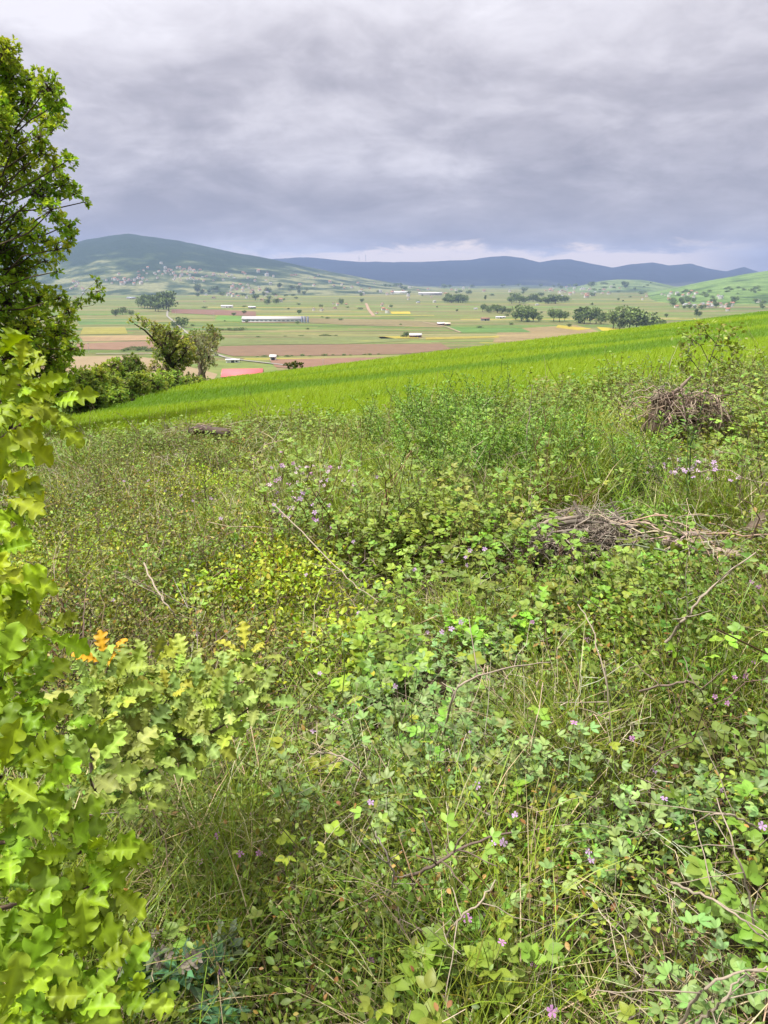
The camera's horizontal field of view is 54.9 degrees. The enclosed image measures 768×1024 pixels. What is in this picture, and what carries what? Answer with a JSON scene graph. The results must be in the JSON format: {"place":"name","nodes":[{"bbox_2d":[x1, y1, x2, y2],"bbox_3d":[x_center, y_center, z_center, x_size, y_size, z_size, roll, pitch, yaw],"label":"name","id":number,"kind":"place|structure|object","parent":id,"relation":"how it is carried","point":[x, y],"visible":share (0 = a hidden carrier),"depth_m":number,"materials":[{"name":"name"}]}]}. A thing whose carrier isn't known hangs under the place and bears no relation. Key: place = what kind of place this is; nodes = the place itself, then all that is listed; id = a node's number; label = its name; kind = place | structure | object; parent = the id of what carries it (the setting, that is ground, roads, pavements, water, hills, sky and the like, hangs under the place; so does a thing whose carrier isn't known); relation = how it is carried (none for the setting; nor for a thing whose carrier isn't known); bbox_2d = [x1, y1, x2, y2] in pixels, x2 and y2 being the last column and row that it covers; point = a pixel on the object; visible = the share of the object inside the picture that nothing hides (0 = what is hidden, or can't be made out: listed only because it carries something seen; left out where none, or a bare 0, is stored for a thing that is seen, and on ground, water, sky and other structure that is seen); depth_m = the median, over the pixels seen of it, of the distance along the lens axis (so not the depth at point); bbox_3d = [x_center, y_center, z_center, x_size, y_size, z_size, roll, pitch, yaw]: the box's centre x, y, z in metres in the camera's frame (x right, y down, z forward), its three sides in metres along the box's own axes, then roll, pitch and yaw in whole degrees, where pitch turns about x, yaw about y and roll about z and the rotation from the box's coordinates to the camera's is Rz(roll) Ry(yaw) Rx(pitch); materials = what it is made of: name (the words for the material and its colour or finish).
{"place":"outdoors","nodes":[
{"label":"outdoors","id":0,"kind":"place"},
{"bbox_2d":[80,327,127,333],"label":"yellow field","id":1,"kind":"structure","parent":0,"point":[103,330],"depth_m":1194.37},
{"bbox_2d":[78,319,137,325],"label":"green field","id":2,"kind":"structure","parent":0,"point":[104,322],"depth_m":1413.11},
{"bbox_2d":[77,341,155,349],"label":"ploughed field","id":3,"kind":"structure","parent":0,"point":[113,345],"depth_m":925.69,"materials":[{"name":"soil"}]},
{"bbox_2d":[38,356,216,383],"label":"bare field","id":4,"kind":"structure","parent":0,"point":[81,361],"depth_m":728.92,"materials":[{"name":"soil"}]},
{"bbox_2d":[80,335,191,340],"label":"tan field","id":5,"kind":"structure","parent":0,"point":[116,338],"depth_m":1034.27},
{"bbox_2d":[172,309,255,315],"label":"ploughed field","id":6,"kind":"structure","parent":0,"point":[215,312],"depth_m":1832.68,"materials":[{"name":"soil"}]},
{"bbox_2d":[0,234,440,294],"bbox_3d":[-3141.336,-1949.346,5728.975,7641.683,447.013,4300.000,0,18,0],"label":"wooded hill","id":7,"kind":"structure","parent":0,"point":[127,256],"depth_m":4781.71,"materials":[{"name":"green plant"}]},
{"bbox_2d":[208,359,276,378],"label":"meadow","id":8,"kind":"structure","parent":0,"point":[222,364],"depth_m":704.42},
{"bbox_2d":[219,337,407,344],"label":"green field","id":9,"kind":"structure","parent":0,"point":[299,340],"depth_m":1000.73,"materials":[{"name":"plant"}]},
{"bbox_2d":[269,357,388,368],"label":"ploughed field","id":10,"kind":"structure","parent":0,"point":[313,362],"depth_m":746.55,"materials":[{"name":"soil"}]},
{"bbox_2d":[217,343,449,355],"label":"ploughed field","id":11,"kind":"structure","parent":0,"point":[307,350],"depth_m":873.30,"materials":[{"name":"soil"}]},
{"bbox_2d":[306,318,443,326],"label":"brown field","id":12,"kind":"structure","parent":0,"point":[379,322],"depth_m":1414.00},
{"bbox_2d":[0,371,767,1023],"bbox_3d":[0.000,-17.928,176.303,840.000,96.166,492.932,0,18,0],"label":"hillside","id":13,"kind":"structure","parent":0,"point":[706,971],"depth_m":2.32,"materials":[{"name":"plant"}]},
{"bbox_2d":[0,34,92,408],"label":"oak tree","id":14,"kind":"object","parent":13,"relation":"on","point":[14,277],"visible":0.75,"depth_m":15.57,"materials":[{"name":"green plant"}]},
{"bbox_2d":[8,274,105,429],"bbox_3d":[-8.163,-3.649,18.279,2.985,4.243,1.070,0,18,0],"label":"oak tree","id":15,"kind":"object","parent":13,"relation":"on","point":[96,297],"visible":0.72,"depth_m":17.78,"materials":[{"name":"green plant"}]},
{"bbox_2d":[60,365,110,415],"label":"hedge bush","id":16,"kind":"object","parent":13,"relation":"on","point":[102,399],"visible":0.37,"depth_m":27.67,"materials":[{"name":"green plant"}]},
{"bbox_2d":[0,327,179,1023],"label":"oak sapling","id":17,"kind":"object","parent":13,"relation":"on","point":[38,976],"visible":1,"depth_m":0.84,"materials":[{"name":"green plant"}]},
{"bbox_2d":[84,363,131,406],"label":"hedge bush","id":18,"kind":"object","parent":13,"relation":"on","point":[108,382],"visible":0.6,"depth_m":31.15,"materials":[{"name":"green plant"}]},
{"bbox_2d":[95,357,125,377],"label":"hedge bush","id":19,"kind":"object","parent":13,"relation":"on","point":[115,360],"visible":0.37,"depth_m":35.86,"materials":[{"name":"green plant"}]},
{"bbox_2d":[2,466,220,568],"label":"thorn bush","id":20,"kind":"object","parent":13,"relation":"on","point":[112,513],"visible":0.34,"depth_m":6.37,"materials":[{"name":"green plant"}]},
{"bbox_2d":[65,429,172,476],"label":"thorn bush","id":21,"kind":"object","parent":13,"relation":"on","point":[114,457],"visible":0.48,"depth_m":10.55,"materials":[{"name":"green plant"}]},
{"bbox_2d":[113,352,146,381],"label":"hedge bush","id":22,"kind":"object","parent":13,"relation":"on","point":[131,364],"visible":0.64,"depth_m":37.40,"materials":[{"name":"green plant"}]},
{"bbox_2d":[118,370,156,400],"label":"hedge bush","id":23,"kind":"object","parent":13,"relation":"on","point":[137,386],"visible":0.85,"depth_m":34.47,"materials":[{"name":"green plant"}]},
{"bbox_2d":[90,406,200,463],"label":"thorn bush","id":24,"kind":"object","parent":13,"relation":"on","point":[148,445],"visible":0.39,"depth_m":11.92,"materials":[{"name":"green plant"}]},
{"bbox_2d":[148,368,174,394],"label":"hedge bush","id":25,"kind":"object","parent":13,"relation":"on","point":[161,382],"visible":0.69,"depth_m":38.50,"materials":[{"name":"green plant"}]},
{"bbox_2d":[127,312,198,380],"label":"leaning tree","id":26,"kind":"object","parent":13,"relation":"on","point":[175,345],"visible":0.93,"depth_m":44.65,"materials":[{"name":"green plant"}]},
{"bbox_2d":[37,621,296,849],"bbox_3d":[-0.543,0.764,1.793,0.651,0.990,0.687,0,18,0],"label":"oak seedling","id":27,"kind":"object","parent":13,"relation":"on","point":[135,705],"visible":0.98,"depth_m":1.71,"materials":[{"name":"green plant"}]},
{"bbox_2d":[1,726,344,948],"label":"leafy shrub","id":28,"kind":"object","parent":13,"relation":"on","point":[274,763],"visible":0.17,"depth_m":2.25,"materials":[{"name":"green plant"}]},
{"bbox_2d":[103,918,252,1023],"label":"thistle plant","id":29,"kind":"object","parent":13,"relation":"on","point":[198,994],"visible":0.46,"depth_m":1.63,"materials":[{"name":"green plant"}]},
{"bbox_2d":[169,949,202,978],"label":"dead leaf","id":30,"kind":"object","parent":29,"relation":"on","point":[184,964],"visible":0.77,"depth_m":1.60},
{"bbox_2d":[130,433,255,483],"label":"thorn bush","id":31,"kind":"object","parent":13,"relation":"on","point":[202,457],"visible":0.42,"depth_m":9.36,"materials":[{"name":"green plant"}]},
{"bbox_2d":[156,416,247,441],"bbox_3d":[-2.747,-1.293,11.849,1.560,0.373,1.128,9,20,27],"label":"brush pile","id":32,"kind":"object","parent":13,"relation":"on","point":[211,428],"visible":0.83,"depth_m":11.85,"materials":[{"name":"brown wood"}]},
{"bbox_2d":[187,331,219,376],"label":"willow tree","id":33,"kind":"object","parent":13,"relation":"on","point":[203,356],"visible":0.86,"depth_m":50.19,"materials":[{"name":"green plant"}]},
{"bbox_2d":[188,323,224,380],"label":"tree","id":34,"kind":"object","parent":13,"relation":"on","point":[211,331],"visible":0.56,"depth_m":63.95,"materials":[{"name":"green plant"}]},
{"bbox_2d":[163,452,254,500],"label":"spiny shrub","id":35,"kind":"object","parent":13,"relation":"on","point":[222,481],"visible":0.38,"depth_m":7.79,"materials":[{"name":"green plant"}]},
{"bbox_2d":[96,459,325,629],"bbox_3d":[-1.160,0.230,4.979,1.571,0.875,1.539,-10,20,-29],"label":"thorn bush","id":36,"kind":"object","parent":13,"relation":"on","point":[180,562],"visible":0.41,"depth_m":4.65,"materials":[{"name":"green plant"}]},
{"bbox_2d":[138,709,426,919],"bbox_3d":[-0.348,0.936,2.348,0.885,0.414,0.972,6,18,18],"label":"wild rose","id":37,"kind":"object","parent":13,"relation":"on","point":[299,750],"visible":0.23,"depth_m":2.39,"materials":[{"name":"green plant"}]},
{"bbox_2d":[161,530,406,695],"bbox_3d":[-0.568,0.513,4.108,1.249,0.699,2.229,-8,19,-24],"label":"spiny shrub","id":38,"kind":"object","parent":13,"relation":"on","point":[268,571],"visible":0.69,"depth_m":4.22,"materials":[{"name":"green plant"}]},
{"bbox_2d":[54,841,530,1023],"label":"wild rose","id":39,"kind":"object","parent":13,"relation":"on","point":[244,1017],"visible":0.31,"depth_m":1.73,"materials":[{"name":"green plant"}]},
{"bbox_2d":[267,736,341,805],"bbox_3d":[-0.282,0.836,2.431,0.252,0.367,0.233,-10,20,-29],"label":"sprout","id":40,"kind":"object","parent":13,"relation":"on","point":[278,741],"visible":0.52,"depth_m":2.42,"materials":[{"name":"green plant"}]},
{"bbox_2d":[250,407,359,459],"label":"thorn bush","id":41,"kind":"object","parent":13,"relation":"on","point":[307,426],"visible":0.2,"depth_m":10.78,"materials":[{"name":"green plant"}]},
{"bbox_2d":[240,820,395,906],"bbox_3d":[-0.144,0.944,1.962,0.500,0.291,0.241,-16,24,-41],"label":"sprout","id":42,"kind":"object","parent":13,"relation":"on","point":[332,826],"visible":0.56,"depth_m":1.90,"materials":[{"name":"green plant"}]},
{"bbox_2d":[224,798,493,1023],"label":"leafy shrub","id":43,"kind":"object","parent":13,"relation":"on","point":[286,1001],"visible":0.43,"depth_m":1.73,"materials":[{"name":"green plant"}]},
{"bbox_2d":[312,685,418,746],"bbox_3d":[-0.075,0.820,2.784,0.392,0.288,0.216,10,20,28],"label":"sprout","id":44,"kind":"object","parent":13,"relation":"on","point":[354,697],"visible":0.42,"depth_m":2.80,"materials":[{"name":"green plant"}]},
{"bbox_2d":[335,653,408,732],"bbox_3d":[-0.071,0.744,2.894,0.312,0.365,0.175,-6,18,-18],"label":"sprout","id":45,"kind":"object","parent":13,"relation":"on","point":[400,673],"visible":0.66,"depth_m":2.89,"materials":[{"name":"green plant"}]},
{"bbox_2d":[336,831,415,913],"bbox_3d":[0.002,0.864,1.706,0.120,0.288,0.204,14,23,38],"label":"dead cane","id":46,"kind":"object","parent":13,"relation":"on","point":[392,869],"visible":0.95,"depth_m":1.72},
{"bbox_2d":[0,383,766,660],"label":"spiny scrub","id":47,"kind":"object","parent":13,"relation":"on","point":[33,558],"visible":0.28,"depth_m":5.13,"materials":[{"name":"green plant"}]},
{"bbox_2d":[0,348,767,1023],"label":"scrub stems","id":48,"kind":"object","parent":13,"relation":"on","point":[162,572],"visible":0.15,"depth_m":4.17,"materials":[{"name":"plant"}]},
{"bbox_2d":[0,345,767,1020],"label":"bramble thicket","id":49,"kind":"object","parent":13,"relation":"on","point":[696,869],"visible":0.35,"depth_m":4.42,"materials":[{"name":"green plant"}]},
{"bbox_2d":[402,806,511,892],"bbox_3d":[0.147,0.791,1.676,0.249,0.233,0.210,6,18,18],"label":"dead cane","id":50,"kind":"object","parent":49,"relation":"on","point":[435,864],"visible":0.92,"depth_m":1.69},
{"bbox_2d":[0,358,767,1023],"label":"thorn scrub","id":51,"kind":"object","parent":13,"relation":"on","point":[216,616],"visible":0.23,"depth_m":3.58,"materials":[{"name":"green plant"}]},
{"bbox_2d":[0,310,767,440],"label":"wheat field","id":52,"kind":"structure","parent":13,"relation":"on","point":[328,386],"depth_m":22.69,"materials":[{"name":"plant"}]},
{"bbox_2d":[0,319,767,1023],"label":"dry stalks","id":53,"kind":"object","parent":13,"relation":"on","point":[634,971],"visible":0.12,"depth_m":3.57,"materials":[{"name":"plant"}]},
{"bbox_2d":[0,667,767,1023],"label":"wild rose scrub","id":54,"kind":"object","parent":13,"relation":"on","point":[380,867],"visible":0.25,"depth_m":1.91,"materials":[{"name":"green plant"}]},
{"bbox_2d":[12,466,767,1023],"bbox_3d":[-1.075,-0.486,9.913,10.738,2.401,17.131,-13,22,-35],"label":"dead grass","id":55,"kind":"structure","parent":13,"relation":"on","point":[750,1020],"depth_m":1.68,"materials":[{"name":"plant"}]},
{"bbox_2d":[313,556,469,703],"bbox_3d":[0.045,0.577,3.494,0.564,0.429,1.320,5,18,16],"label":"bramble bush","id":56,"kind":"object","parent":13,"relation":"on","point":[369,637],"visible":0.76,"depth_m":3.39,"materials":[{"name":"green plant"}]},
{"bbox_2d":[312,482,516,601],"bbox_3d":[0.251,0.174,4.758,1.415,0.593,0.965,-10,20,-29],"label":"bramble bush","id":57,"kind":"object","parent":13,"relation":"on","point":[381,550],"visible":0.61,"depth_m":4.77,"materials":[{"name":"green plant"}]},
{"bbox_2d":[259,828,590,1023],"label":"wild rose","id":58,"kind":"object","parent":13,"relation":"on","point":[475,1007],"visible":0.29,"depth_m":1.63,"materials":[{"name":"green plant"}]},
{"bbox_2d":[268,737,650,1023],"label":"wild rose","id":59,"kind":"object","parent":13,"relation":"on","point":[511,862],"visible":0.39,"depth_m":1.96,"materials":[{"name":"green plant"}]},
{"bbox_2d":[356,922,563,1023],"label":"bramble bush","id":60,"kind":"object","parent":13,"relation":"on","point":[433,946],"visible":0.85,"depth_m":1.53,"materials":[{"name":"green plant"}]},
{"bbox_2d":[444,875,548,1000],"bbox_3d":[0.186,0.909,1.525,0.235,0.203,0.260,10,20,28],"label":"dead cane","id":61,"kind":"object","parent":60,"relation":"on","point":[461,918],"visible":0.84,"depth_m":1.55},
{"bbox_2d":[332,448,608,566],"bbox_3d":[0.486,0.005,4.931,1.887,0.768,0.953,7,19,22],"label":"bramble bush","id":62,"kind":"object","parent":13,"relation":"on","point":[517,521],"visible":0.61,"depth_m":4.87,"materials":[{"name":"green plant"}]},
{"bbox_2d":[400,470,589,600],"bbox_3d":[0.523,0.142,4.585,0.743,0.594,1.640,-10,20,-29],"label":"bramble bush","id":63,"kind":"object","parent":13,"relation":"on","point":[489,554],"visible":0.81,"depth_m":4.43,"materials":[{"name":"green plant"}]},
{"bbox_2d":[441,617,549,744],"bbox_3d":[0.333,0.601,2.507,0.410,0.533,0.214,-12,21,-33],"label":"dead cane","id":64,"kind":"object","parent":13,"relation":"on","point":[454,695],"visible":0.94,"depth_m":2.37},
{"bbox_2d":[236,597,767,1023],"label":"trefoil herbs","id":65,"kind":"object","parent":13,"relation":"on","point":[675,816],"visible":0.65,"depth_m":2.11,"materials":[{"name":"green plant"}]},
{"bbox_2d":[596,966,767,1023],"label":"dead cane","id":66,"kind":"object","parent":65,"relation":"on","point":[695,999],"visible":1,"depth_m":1.33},
{"bbox_2d":[446,401,571,461],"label":"bramble bush","id":67,"kind":"object","parent":13,"relation":"on","point":[464,425],"visible":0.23,"depth_m":8.06,"materials":[{"name":"green plant"}]},
{"bbox_2d":[494,705,577,844],"bbox_3d":[0.438,0.824,2.273,0.253,0.273,0.427,0,18,0],"label":"sprout","id":68,"kind":"object","parent":13,"relation":"on","point":[543,714],"visible":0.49,"depth_m":2.15,"materials":[{"name":"green plant"}]},
{"bbox_2d":[456,634,620,762],"bbox_3d":[0.538,0.698,2.515,0.208,0.388,0.708,-11,21,-32],"label":"sprout","id":69,"kind":"object","parent":13,"relation":"on","point":[481,660],"visible":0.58,"depth_m":2.65,"materials":[{"name":"green plant"}]},
{"bbox_2d":[315,360,767,587],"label":"feathery herbs","id":70,"kind":"object","parent":13,"relation":"on","point":[506,439],"visible":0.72,"depth_m":6.57,"materials":[{"name":"green plant"}]},
{"bbox_2d":[372,753,737,1023],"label":"wild rose","id":71,"kind":"object","parent":13,"relation":"on","point":[656,928],"visible":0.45,"depth_m":1.74,"materials":[{"name":"green plant"}]},
{"bbox_2d":[442,491,672,581],"bbox_3d":[1.292,0.274,4.669,1.513,0.778,1.402,-13,22,-36],"label":"brush pile","id":72,"kind":"object","parent":13,"relation":"on","point":[606,539],"visible":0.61,"depth_m":4.57,"materials":[{"name":"brown wood"}]},
{"bbox_2d":[477,914,639,1023],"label":"sprout","id":73,"kind":"object","parent":13,"relation":"on","point":[510,921],"visible":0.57,"depth_m":1.51,"materials":[{"name":"green plant"}]},
{"bbox_2d":[443,561,677,655],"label":"bramble bush","id":74,"kind":"object","parent":13,"relation":"on","point":[544,593],"visible":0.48,"depth_m":3.44,"materials":[{"name":"green plant"}]},
{"bbox_2d":[554,605,615,768],"bbox_3d":[0.643,0.587,2.473,0.158,0.456,0.304,-5,18,-16],"label":"dead cane","id":75,"kind":"object","parent":13,"relation":"on","point":[608,696],"visible":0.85,"depth_m":2.38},
{"bbox_2d":[509,356,695,404],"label":"bramble bush","id":76,"kind":"object","parent":13,"relation":"on","point":[568,390],"visible":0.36,"depth_m":11.51,"materials":[{"name":"green plant"}]},
{"bbox_2d":[467,524,767,676],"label":"thorn bush","id":77,"kind":"object","parent":13,"relation":"on","point":[666,564],"visible":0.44,"depth_m":3.40,"materials":[{"name":"green plant"}]},
{"bbox_2d":[491,539,767,719],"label":"thorn bush","id":78,"kind":"object","parent":13,"relation":"on","point":[690,605],"visible":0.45,"depth_m":3.04,"materials":[{"name":"green plant"}]},
{"bbox_2d":[630,657,726,709],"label":"dead cane","id":79,"kind":"object","parent":13,"relation":"on","point":[658,685],"visible":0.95,"depth_m":2.29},
{"bbox_2d":[591,509,767,578],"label":"brush pile","id":80,"kind":"object","parent":13,"relation":"on","point":[708,551],"visible":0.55,"depth_m":3.99,"materials":[{"name":"brown wood"}]},
{"bbox_2d":[598,658,767,927],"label":"wild rose","id":81,"kind":"object","parent":13,"relation":"on","point":[720,800],"visible":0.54,"depth_m":2.27,"materials":[{"name":"green plant"}]},
{"bbox_2d":[616,376,756,455],"bbox_3d":[3.042,-0.916,7.465,1.609,0.918,1.221,0,18,0],"label":"brush pile","id":82,"kind":"object","parent":13,"relation":"on","point":[662,402],"visible":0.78,"depth_m":7.40,"materials":[{"name":"brown wood"}]},
{"bbox_2d":[635,736,761,844],"bbox_3d":[0.789,0.698,1.724,0.387,0.297,0.178,-9,20,-27],"label":"dead cane","id":83,"kind":"object","parent":13,"relation":"on","point":[735,816],"visible":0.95,"depth_m":1.69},
{"bbox_2d":[632,513,766,590],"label":"brush pile","id":84,"kind":"object","parent":13,"relation":"on","point":[682,525],"visible":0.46,"depth_m":4.22,"materials":[{"name":"brown wood"}]},
{"bbox_2d":[660,634,741,716],"bbox_3d":[1.137,0.573,2.660,0.190,0.357,0.452,0,18,0],"label":"sprout","id":85,"kind":"object","parent":13,"relation":"on","point":[730,644],"visible":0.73,"depth_m":2.58,"materials":[{"name":"green plant"}]},
{"bbox_2d":[649,373,767,442],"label":"bramble bush","id":86,"kind":"object","parent":13,"relation":"on","point":[741,392],"visible":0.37,"depth_m":7.57,"materials":[{"name":"green plant"}]},
{"bbox_2d":[671,318,747,379],"bbox_3d":[4.614,-2.062,10.642,1.266,1.412,0.699,0,18,0],"label":"sapling","id":87,"kind":"object","parent":13,"relation":"on","point":[728,335],"visible":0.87,"depth_m":10.56,"materials":[{"name":"green plant"}]},
{"bbox_2d":[664,552,756,643],"bbox_3d":[1.151,0.289,2.634,0.210,0.350,0.481,12,21,34],"label":"dead cane","id":88,"kind":"object","parent":13,"relation":"on","point":[666,641],"visible":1,"depth_m":2.57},
{"bbox_2d":[657,350,767,392],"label":"bramble bush","id":89,"kind":"object","parent":13,"relation":"on","point":[679,378],"visible":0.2,"depth_m":11.05,"materials":[{"name":"green plant"}]},
{"bbox_2d":[661,409,767,466],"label":"bramble bush","id":90,"kind":"object","parent":13,"relation":"on","point":[752,434],"visible":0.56,"depth_m":6.46,"materials":[{"name":"green plant"}]},
{"bbox_2d":[671,798,761,944],"bbox_3d":[0.736,0.816,1.648,0.254,0.324,0.133,0,18,0],"label":"dead cane","id":91,"kind":"object","parent":13,"relation":"on","point":[749,896],"visible":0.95,"depth_m":1.59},
{"bbox_2d":[671,813,767,940],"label":"dead cane","id":92,"kind":"object","parent":13,"relation":"on","point":[710,898],"visible":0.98,"depth_m":1.49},
{"bbox_2d":[695,974,767,1023],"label":"dead cane","id":93,"kind":"object","parent":13,"relation":"on","point":[723,999],"visible":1,"depth_m":1.31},
{"bbox_2d":[718,507,767,543],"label":"fallen log","id":94,"kind":"object","parent":13,"relation":"on","point":[749,526],"visible":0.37,"depth_m":4.33,"materials":[{"name":"brown wood"}]},
{"bbox_2d":[0,0,767,271],"label":"sky","id":95,"kind":"structure","parent":0,"point":[609,133],"materials":[{"name":"grey"}]},
{"bbox_2d":[1,286,767,402],"bbox_3d":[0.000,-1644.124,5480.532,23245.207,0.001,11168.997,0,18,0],"label":"valley fields","id":96,"kind":"structure","parent":0,"point":[425,309],"depth_m":1788.78,"materials":[{"name":"plant"}]},
{"bbox_2d":[625,307,660,325],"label":"tree","id":97,"kind":"object","parent":96,"relation":"on","point":[638,317],"visible":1,"depth_m":1160.96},
{"bbox_2d":[450,327,529,332],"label":"green field","id":98,"kind":"structure","parent":0,"point":[470,329],"depth_m":1217.93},
{"bbox_2d":[424,285,575,287],"bbox_3d":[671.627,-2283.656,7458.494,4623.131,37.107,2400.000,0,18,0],"label":"foothill","id":99,"kind":"structure","parent":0,"point":[530,286],"depth_m":7216.57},
{"bbox_2d":[274,256,756,285],"bbox_3d":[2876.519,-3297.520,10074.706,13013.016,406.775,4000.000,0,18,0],"label":"mountain ridge","id":100,"kind":"structure","parent":0,"point":[499,270],"depth_m":9656.36,"materials":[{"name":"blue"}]},
{"bbox_2d":[493,325,597,341],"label":"tan field","id":101,"kind":"structure","parent":0,"point":[541,332],"depth_m":1130.26,"materials":[{"name":"soil"}]},
{"bbox_2d":[558,279,675,291],"bbox_3d":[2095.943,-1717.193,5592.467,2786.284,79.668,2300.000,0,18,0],"label":"grassy hill","id":102,"kind":"structure","parent":0,"point":[651,287],"depth_m":5078.76,"materials":[{"name":"plant"}]},
{"bbox_2d":[648,271,767,303],"bbox_3d":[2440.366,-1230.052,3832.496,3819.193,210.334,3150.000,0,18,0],"label":"grassy hill","id":103,"kind":"structure","parent":0,"point":[747,282],"depth_m":3166.99,"materials":[{"name":"plant"}]},
{"label":"valley ground","id":104,"kind":"structure","parent":0,"visible":0},
{"bbox_2d":[221,368,263,377],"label":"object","id":105,"kind":"structure","parent":104,"relation":"on","point":[228,372],"depth_m":601.94,"materials":[{"name":"pink paint"}]},
{"bbox_2d":[242,316,303,322],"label":"long barn","id":106,"kind":"structure","parent":104,"relation":"on","point":[272,319],"depth_m":1419.80,"materials":[{"name":"grey paint"}]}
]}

